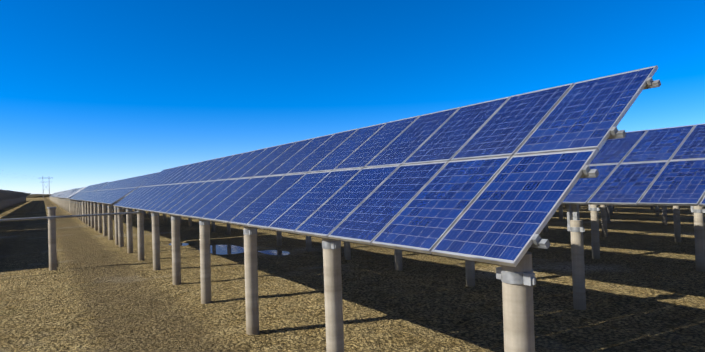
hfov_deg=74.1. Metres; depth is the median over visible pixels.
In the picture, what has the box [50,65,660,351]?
solar panel array
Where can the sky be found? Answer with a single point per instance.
(92, 92)
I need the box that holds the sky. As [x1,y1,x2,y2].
[0,0,704,194]
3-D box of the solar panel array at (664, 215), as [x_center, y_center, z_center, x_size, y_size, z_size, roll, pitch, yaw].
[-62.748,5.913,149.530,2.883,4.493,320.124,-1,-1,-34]
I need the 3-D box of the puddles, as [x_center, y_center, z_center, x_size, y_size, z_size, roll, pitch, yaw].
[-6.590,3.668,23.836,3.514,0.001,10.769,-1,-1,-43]
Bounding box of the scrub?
[26,194,51,197]
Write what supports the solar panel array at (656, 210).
on the ground
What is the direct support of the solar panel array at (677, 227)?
on the ground
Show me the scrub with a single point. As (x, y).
(37, 195)
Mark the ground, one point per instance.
(95, 291)
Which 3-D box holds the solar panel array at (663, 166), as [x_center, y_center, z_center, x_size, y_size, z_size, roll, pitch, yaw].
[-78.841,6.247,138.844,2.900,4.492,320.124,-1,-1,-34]
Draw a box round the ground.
[0,197,704,351]
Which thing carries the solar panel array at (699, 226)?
on the ground
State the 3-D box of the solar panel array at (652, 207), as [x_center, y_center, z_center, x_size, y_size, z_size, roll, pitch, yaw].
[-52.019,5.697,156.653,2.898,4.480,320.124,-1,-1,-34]
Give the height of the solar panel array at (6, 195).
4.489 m
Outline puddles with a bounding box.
[169,243,289,254]
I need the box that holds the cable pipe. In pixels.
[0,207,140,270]

